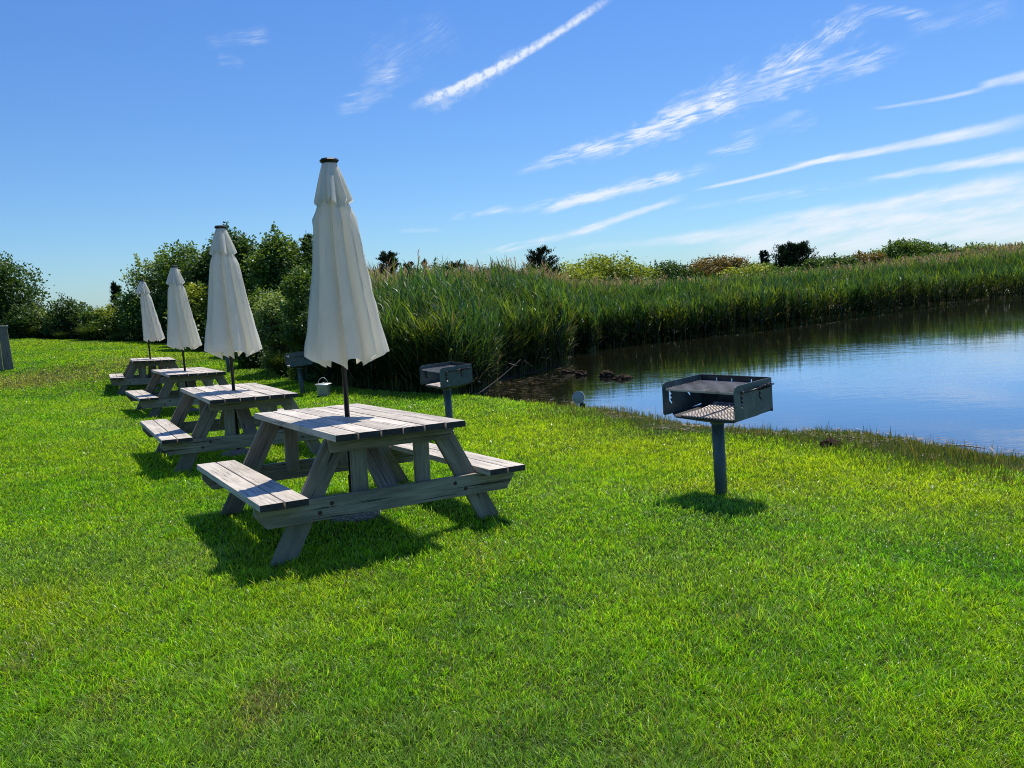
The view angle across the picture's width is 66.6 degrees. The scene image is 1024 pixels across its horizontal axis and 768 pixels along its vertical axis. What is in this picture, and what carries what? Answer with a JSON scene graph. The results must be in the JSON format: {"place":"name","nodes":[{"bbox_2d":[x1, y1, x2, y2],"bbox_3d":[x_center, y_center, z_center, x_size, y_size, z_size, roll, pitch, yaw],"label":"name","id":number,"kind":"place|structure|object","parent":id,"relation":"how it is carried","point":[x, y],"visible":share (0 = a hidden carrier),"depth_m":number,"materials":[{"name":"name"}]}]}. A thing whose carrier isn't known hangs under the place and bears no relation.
{"place":"outdoors","nodes":[
{"label":"outdoors","id":0,"kind":"place"},
{"bbox_2d":[0,293,1023,767],"bbox_3d":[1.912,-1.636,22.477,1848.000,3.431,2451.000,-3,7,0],"label":"ground","id":1,"kind":"structure","parent":0,"point":[622,567],"depth_m":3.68,"materials":[{"name":"green plant"}]},
{"bbox_2d":[0,325,13,370],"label":"board post","id":2,"kind":"object","parent":1,"relation":"on","point":[6,357],"visible":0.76,"depth_m":20.67,"materials":[{"name":"grey wood"}]},
{"bbox_2d":[0,304,48,337],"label":"shrub","id":3,"kind":"object","parent":1,"relation":"on","point":[26,317],"visible":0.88,"depth_m":31.20,"materials":[{"name":"green plant"}]},
{"bbox_2d":[16,325,40,337],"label":"grass clump","id":4,"kind":"object","parent":1,"relation":"on","point":[29,332],"visible":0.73,"depth_m":31.29,"materials":[{"name":"green plant"}]},
{"bbox_2d":[0,251,56,323],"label":"broadleaf tree","id":5,"kind":"object","parent":1,"relation":"on","point":[10,287],"visible":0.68,"depth_m":32.45,"materials":[{"name":"green plant"}]},
{"bbox_2d":[31,304,64,336],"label":"shrub","id":6,"kind":"object","parent":1,"relation":"on","point":[42,314],"visible":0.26,"depth_m":32.09,"materials":[{"name":"green plant"}]},
{"bbox_2d":[53,331,69,339],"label":"grass clump","id":7,"kind":"object","parent":1,"relation":"on","point":[61,335],"visible":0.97,"depth_m":31.07,"materials":[{"name":"green plant"}]},
{"bbox_2d":[35,292,97,338],"bbox_3d":[-18.044,-2.734,31.980,2.919,2.088,2.282,-3,7,-2],"label":"round shrub","id":8,"kind":"object","parent":1,"relation":"on","point":[67,319],"visible":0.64,"depth_m":31.57,"materials":[{"name":"green plant"}]},
{"bbox_2d":[73,323,103,339],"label":"grass clump","id":9,"kind":"object","parent":1,"relation":"on","point":[85,335],"visible":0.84,"depth_m":30.26,"materials":[{"name":"green plant"}]},
{"bbox_2d":[76,309,117,339],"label":"shrub","id":10,"kind":"object","parent":1,"relation":"on","point":[86,318],"visible":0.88,"depth_m":30.59,"materials":[{"name":"green plant"}]},
{"bbox_2d":[92,304,129,338],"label":"shrub","id":11,"kind":"object","parent":1,"relation":"on","point":[107,311],"visible":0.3,"depth_m":31.22,"materials":[{"name":"green plant"}]},
{"bbox_2d":[108,281,122,326],"bbox_3d":[-17.305,-3.251,34.134,0.911,2.631,0.839,-3,7,0],"label":"cedar tree","id":12,"kind":"object","parent":1,"relation":"on","point":[114,287],"visible":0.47,"depth_m":33.93,"materials":[{"name":"green plant"}]},
{"bbox_2d":[107,332,127,340],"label":"grass clump","id":13,"kind":"object","parent":1,"relation":"on","point":[116,337],"visible":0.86,"depth_m":30.07,"materials":[{"name":"green plant"}]},
{"bbox_2d":[107,288,165,340],"bbox_3d":[-14.775,-2.871,30.966,2.268,2.644,2.717,-9,9,-42],"label":"shrub","id":14,"kind":"object","parent":1,"relation":"on","point":[134,320],"visible":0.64,"depth_m":30.45,"materials":[{"name":"green plant"}]},
{"bbox_2d":[109,357,178,394],"bbox_3d":[-8.606,-0.206,18.674,1.844,0.791,1.987,-4,5,-28],"label":"picnic table","id":15,"kind":"object","parent":1,"relation":"on","point":[126,379],"visible":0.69,"depth_m":17.88,"materials":[{"name":"grey wood"}]},
{"bbox_2d":[117,243,171,321],"bbox_3d":[-14.230,-3.643,31.491,3.067,4.065,3.017,-4,7,-7],"label":"tree","id":16,"kind":"object","parent":1,"relation":"on","point":[150,281],"visible":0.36,"depth_m":30.87,"materials":[{"name":"green plant"}]},
{"bbox_2d":[136,280,164,389],"bbox_3d":[-8.581,-1.144,18.558,0.548,2.660,0.509,-9,9,-40],"label":"patio umbrella","id":17,"kind":"object","parent":1,"relation":"on","point":[152,329],"visible":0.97,"depth_m":18.41,"materials":[{"name":"white fabric"}]},
{"bbox_2d":[149,309,167,342],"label":"shrub","id":18,"kind":"object","parent":1,"relation":"on","point":[162,323],"visible":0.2,"depth_m":29.53,"materials":[{"name":"green plant"}]},
{"bbox_2d":[134,239,204,332],"bbox_3d":[-12.931,-3.599,30.724,3.607,4.172,3.435,-5,7,-11],"label":"tree","id":19,"kind":"object","parent":1,"relation":"on","point":[176,257],"visible":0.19,"depth_m":30.25,"materials":[{"name":"green plant"}]},
{"bbox_2d":[125,367,229,417],"bbox_3d":[-5.854,0.152,14.092,1.844,0.791,1.987,-5,6,-32],"label":"picnic table","id":20,"kind":"object","parent":1,"relation":"on","point":[157,402],"visible":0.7,"depth_m":13.40,"materials":[{"name":"grey wood"}]},
{"bbox_2d":[166,265,201,411],"bbox_3d":[-5.870,-0.784,13.965,0.581,2.658,0.531,-3,7,0],"label":"patio umbrella","id":21,"kind":"object","parent":1,"relation":"on","point":[182,332],"visible":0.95,"depth_m":13.77,"materials":[{"name":"white fabric"}]},
{"bbox_2d":[162,280,208,350],"bbox_3d":[-10.746,-2.222,26.415,2.136,2.575,1.806,2,8,34],"label":"shrub","id":22,"kind":"object","parent":1,"relation":"on","point":[198,303],"visible":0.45,"depth_m":26.02,"materials":[{"name":"green plant"}]},
{"bbox_2d":[179,246,209,296],"bbox_3d":[-10.819,-3.167,28.721,2.420,3.879,2.419,0,8,28],"label":"tree","id":23,"kind":"object","parent":1,"relation":"on","point":[200,265],"visible":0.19,"depth_m":28.29,"materials":[{"name":"green plant"}]},
{"bbox_2d":[188,319,207,352],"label":"shrub","id":24,"kind":"object","parent":1,"relation":"on","point":[202,330],"visible":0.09,"depth_m":25.56,"materials":[{"name":"green plant"}]},
{"bbox_2d":[225,356,229,371],"bbox_3d":[-7.456,-0.657,20.430,0.455,1.240,0.579,-8,8,-28],"label":"park grill","id":25,"kind":"object","parent":1,"relation":"on","point":[227,364],"visible":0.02,"depth_m":20.43,"materials":[{"name":"grey metal"}]},
{"bbox_2d":[140,383,322,472],"bbox_3d":[-3.183,0.467,9.022,1.844,0.791,1.987,-5,6,-31],"label":"picnic table","id":26,"kind":"object","parent":1,"relation":"on","point":[172,436],"visible":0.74,"depth_m":8.36,"materials":[{"name":"grey wood"}]},
{"bbox_2d":[204,225,262,456],"bbox_3d":[-3.195,-0.475,8.951,0.573,2.658,0.650,-3,5,0],"label":"patio umbrella","id":27,"kind":"object","parent":1,"relation":"on","point":[231,329],"visible":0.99,"depth_m":8.77,"materials":[{"name":"white fabric"}]},
{"bbox_2d":[199,221,273,296],"bbox_3d":[-9.711,-3.431,27.780,2.699,4.695,2.955,-4,7,-10],"label":"tree","id":28,"kind":"object","parent":1,"relation":"on","point":[242,244],"visible":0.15,"depth_m":27.29,"materials":[{"name":"green plant"}]},
{"bbox_2d":[234,341,267,368],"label":"shrub","id":29,"kind":"object","parent":1,"relation":"on","point":[248,361],"visible":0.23,"depth_m":21.05,"materials":[{"name":"green plant"}]},
{"bbox_2d":[247,284,289,325],"bbox_3d":[-7.296,-1.808,23.483,2.380,2.409,2.253,-3,7,-1],"label":"shrub","id":30,"kind":"object","parent":1,"relation":"on","point":[253,299],"visible":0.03,"depth_m":23.10,"materials":[{"name":"green plant"}]},
{"bbox_2d":[239,221,304,300],"bbox_3d":[-8.167,-3.290,26.842,3.411,4.592,2.890,-4,7,-6],"label":"tree","id":31,"kind":"object","parent":1,"relation":"on","point":[263,261],"visible":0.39,"depth_m":26.34,"materials":[{"name":"green plant"}]},
{"bbox_2d":[251,288,295,371],"bbox_3d":[-6.052,-1.285,19.996,1.601,2.362,1.537,-4,7,-10],"label":"shrub","id":32,"kind":"object","parent":1,"relation":"on","point":[265,310],"visible":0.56,"depth_m":19.69,"materials":[{"name":"green plant"}]},
{"bbox_2d":[262,348,291,375],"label":"grass clump","id":33,"kind":"object","parent":1,"relation":"on","point":[277,364],"visible":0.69,"depth_m":19.30,"materials":[{"name":"green plant"}]},
{"bbox_2d":[263,322,297,371],"bbox_3d":[-5.772,-1.010,20.561,1.348,1.655,1.638,-9,9,-43],"label":"shrub","id":34,"kind":"object","parent":1,"relation":"on","point":[282,350],"visible":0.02,"depth_m":20.25,"materials":[{"name":"green plant"}]},
{"bbox_2d":[267,233,312,302],"bbox_3d":[-6.856,-3.070,26.816,3.442,4.144,3.593,-4,7,-11],"label":"tree","id":35,"kind":"object","parent":1,"relation":"on","point":[303,260],"visible":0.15,"depth_m":25.98,"materials":[{"name":"green plant"}]},
{"bbox_2d":[272,264,315,380],"bbox_3d":[-5.028,-1.347,18.448,1.383,2.948,1.506,-1,7,16],"label":"shrub","id":36,"kind":"object","parent":1,"relation":"on","point":[293,286],"visible":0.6,"depth_m":18.16,"materials":[{"name":"green plant"}]},
{"bbox_2d":[284,351,312,393],"bbox_3d":[-4.221,-0.074,15.632,0.455,1.105,0.579,-9,8,-25],"label":"park grill","id":37,"kind":"object","parent":1,"relation":"on","point":[299,361],"visible":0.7,"depth_m":15.45,"materials":[{"name":"grey metal"}]},
{"bbox_2d":[299,233,312,255],"bbox_3d":[-6.906,-3.144,27.030,0.954,4.338,0.913,-3,7,0],"label":"cedar tree","id":38,"kind":"object","parent":1,"relation":"on","point":[308,236],"visible":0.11,"depth_m":26.77,"materials":[{"name":"green plant"}]},
{"bbox_2d":[298,282,336,383],"bbox_3d":[-4.092,-1.216,17.532,1.419,2.777,1.262,-4,7,-7],"label":"shrub","id":39,"kind":"object","parent":1,"relation":"on","point":[304,321],"visible":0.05,"depth_m":17.46,"materials":[{"name":"green plant"}]},
{"bbox_2d":[315,377,331,396],"bbox_3d":[-3.650,0.053,15.091,0.328,0.367,0.328,-3,7,0],"label":"lidded bucket","id":40,"kind":"object","parent":1,"relation":"on","point":[323,388],"visible":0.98,"depth_m":15.00,"materials":[{"name":"metal"}]},
{"bbox_2d":[304,157,388,523],"bbox_3d":[-1.204,-0.301,5.724,0.569,2.661,0.530,1,8,31],"label":"patio umbrella","id":41,"kind":"object","parent":1,"relation":"on","point":[344,326],"visible":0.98,"depth_m":5.57,"materials":[{"name":"white fabric"}]},
{"bbox_2d":[197,403,524,566],"bbox_3d":[-1.201,0.634,5.844,1.844,0.791,1.987,-5,5,-32],"label":"picnic table","id":42,"kind":"object","parent":1,"relation":"on","point":[380,444],"visible":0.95,"depth_m":5.31,"materials":[{"name":"grey wood"}]},
{"bbox_2d":[375,250,403,275],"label":"cedar tree","id":43,"kind":"object","parent":1,"relation":"on","point":[383,257],"visible":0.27,"depth_m":41.59,"materials":[{"name":"green plant"}]},
{"bbox_2d":[402,261,414,273],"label":"cedar tree","id":44,"kind":"object","parent":1,"relation":"on","point":[409,262],"visible":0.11,"depth_m":42.28,"materials":[{"name":"green plant"}]},
{"bbox_2d":[420,362,472,431],"bbox_3d":[-0.778,0.315,9.720,0.454,1.117,0.575,-9,9,-33],"label":"park grill","id":45,"kind":"object","parent":1,"relation":"on","point":[446,377],"visible":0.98,"depth_m":9.61,"materials":[{"name":"grey metal"}]},
{"bbox_2d":[427,257,470,270],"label":"bushy mound","id":46,"kind":"object","parent":1,"relation":"on","point":[440,264],"depth_m":47.65,"materials":[{"name":"green plant"}]},
{"bbox_2d":[445,259,469,272],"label":"cedar tree","id":47,"kind":"object","parent":1,"relation":"on","point":[456,265],"visible":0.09,"depth_m":45.59,"materials":[{"name":"green plant"}]},
{"bbox_2d":[464,260,489,271],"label":"bushy mound","id":48,"kind":"object","parent":1,"relation":"on","point":[478,265],"visible":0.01,"depth_m":45.79,"materials":[{"name":"green plant"}]},
{"bbox_2d":[476,359,520,394],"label":"fallen branch","id":49,"kind":"object","parent":1,"relation":"on","point":[496,380],"visible":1,"depth_m":14.69,"materials":[{"name":"brown wood"}]},
{"bbox_2d":[524,244,565,274],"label":"cedar tree","id":50,"kind":"object","parent":1,"relation":"on","point":[539,255],"visible":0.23,"depth_m":43.48,"materials":[{"name":"green plant"}]},
{"bbox_2d":[572,391,585,407],"bbox_3d":[1.045,0.265,12.063,0.196,0.326,0.145,0,7,22],"label":"lawn floodlight","id":51,"kind":"object","parent":1,"relation":"on","point":[577,396],"visible":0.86,"depth_m":12.00,"materials":[{"name":"metal"}]},
{"bbox_2d":[555,260,610,283],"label":"bushy mound","id":52,"kind":"object","parent":1,"relation":"on","point":[575,274],"visible":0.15,"depth_m":49.26,"materials":[{"name":"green plant"}]},
{"bbox_2d":[557,251,659,282],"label":"bushy mound","id":53,"kind":"object","parent":1,"relation":"on","point":[610,268],"visible":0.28,"depth_m":51.32,"materials":[{"name":"green plant"}]},
{"bbox_2d":[641,260,706,280],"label":"bushy mound","id":54,"kind":"object","parent":1,"relation":"on","point":[673,269],"visible":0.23,"depth_m":54.25,"materials":[{"name":"green plant"}]},
{"bbox_2d":[662,374,773,494],"bbox_3d":[1.571,0.521,5.835,0.476,1.112,0.677,-11,10,-39],"label":"park grill","id":55,"kind":"object","parent":1,"relation":"on","point":[722,399],"visible":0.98,"depth_m":5.82,"materials":[{"name":"grey metal"}]},
{"bbox_2d":[681,254,760,278],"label":"bushy mound","id":56,"kind":"object","parent":1,"relation":"on","point":[715,265],"visible":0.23,"depth_m":55.08,"materials":[{"name":"brown plant"}]},
{"bbox_2d":[716,262,773,277],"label":"bushy mound","id":57,"kind":"object","parent":1,"relation":"on","point":[741,270],"visible":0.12,"depth_m":49.50,"materials":[{"name":"green plant"}]},
{"bbox_2d":[757,250,773,268],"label":"cedar tree","id":58,"kind":"object","parent":1,"relation":"on","point":[763,254],"visible":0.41,"depth_m":65.54,"materials":[{"name":"green plant"}]},
{"bbox_2d":[524,395,1023,486],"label":"bank sedge","id":59,"kind":"object","parent":1,"relation":"on","point":[972,455],"visible":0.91,"depth_m":8.08,"materials":[{"name":"green plant"}]},
{"bbox_2d":[753,262,797,272],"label":"bushy mound","id":60,"kind":"object","parent":1,"relation":"on","point":[784,268],"visible":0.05,"depth_m":59.33,"materials":[{"name":"green plant"}]},
{"bbox_2d":[769,240,819,268],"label":"cedar tree","id":61,"kind":"object","parent":1,"relation":"on","point":[789,252],"visible":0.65,"depth_m":65.00,"materials":[{"name":"green plant"}]},
{"bbox_2d":[788,254,835,271],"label":"bushy mound","id":62,"kind":"object","parent":1,"relation":"on","point":[813,263],"visible":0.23,"depth_m":63.12,"materials":[{"name":"green plant"}]},
{"bbox_2d":[820,437,840,448],"bbox_3d":[3.165,0.627,7.735,0.224,0.194,0.217,-3,7,4],"label":"rock","id":63,"kind":"object","parent":1,"relation":"on","point":[831,440],"visible":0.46,"depth_m":7.70,"materials":[{"name":"grey stone"}]},
{"bbox_2d":[814,252,865,267],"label":"bushy mound","id":64,"kind":"object","parent":1,"relation":"on","point":[834,261],"visible":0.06,"depth_m":67.13,"materials":[{"name":"green plant"}]},
{"bbox_2d":[841,250,896,264],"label":"bushy mound","id":65,"kind":"object","parent":1,"relation":"on","point":[873,256],"visible":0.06,"depth_m":68.88,"materials":[{"name":"green plant"}]},
{"bbox_2d":[860,237,946,259],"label":"bushy mound","id":66,"kind":"object","parent":1,"relation":"on","point":[899,247],"visible":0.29,"depth_m":71.04,"materials":[{"name":"green plant"}]},
{"bbox_2d":[932,242,959,252],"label":"bushy mound","id":67,"kind":"object","parent":1,"relation":"on","point":[946,247],"visible":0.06,"depth_m":74.86,"materials":[{"name":"green plant"}]},
{"bbox_2d":[958,241,1000,252],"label":"bushy mound","id":68,"kind":"object","parent":1,"relation":"on","point":[970,246],"visible":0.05,"depth_m":75.12,"materials":[{"name":"green plant"}]},
{"bbox_2d":[0,0,1023,311],"label":"sky","id":69,"kind":"structure","parent":0,"point":[471,130],"materials":[{"name":"blue"}]},
{"bbox_2d":[479,296,1023,458],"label":"water","id":70,"kind":"structure","parent":0,"point":[955,371],"depth_m":16.02,"materials":[{"name":"blue liquid"}]},
{"bbox_2d":[559,368,575,372],"bbox_3d":[1.298,-0.265,18.164,0.384,0.212,0.284,-2,7,14],"label":"rock","id":71,"kind":"object","parent":70,"relation":"in","point":[567,370],"visible":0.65,"depth_m":18.10,"materials":[{"name":"brown stone"}]},
{"bbox_2d":[574,370,587,375],"bbox_3d":[1.532,-0.192,17.429,0.326,0.259,0.273,-3,7,-2],"label":"rock","id":72,"kind":"object","parent":70,"relation":"in","point":[580,373],"visible":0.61,"depth_m":17.36,"materials":[{"name":"stone"}]},
{"bbox_2d":[598,369,614,377],"bbox_3d":[2.065,-0.155,16.945,0.374,0.316,0.333,-5,7,-12],"label":"rock","id":73,"kind":"object","parent":70,"relation":"in","point":[606,373],"visible":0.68,"depth_m":16.84,"materials":[{"name":"stone"}]},
{"bbox_2d":[612,374,632,379],"bbox_3d":[2.330,-0.111,16.373,0.477,0.193,0.284,-5,7,-15],"label":"rock","id":74,"kind":"object","parent":70,"relation":"in","point":[622,376],"visible":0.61,"depth_m":16.29,"materials":[{"name":"stone"}]},
{"bbox_2d":[305,241,1023,394],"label":"reeds","id":75,"kind":"object","parent":70,"relation":"on","point":[492,323],"visible":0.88,"depth_m":25.54,"materials":[{"name":"green plant"}]},
{"bbox_2d":[470,306,943,401],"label":"reed litter","id":76,"kind":"object","parent":70,"relation":"on","point":[537,381],"visible":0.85,"depth_m":16.07,"materials":[{"name":"brown plant"}]}
]}

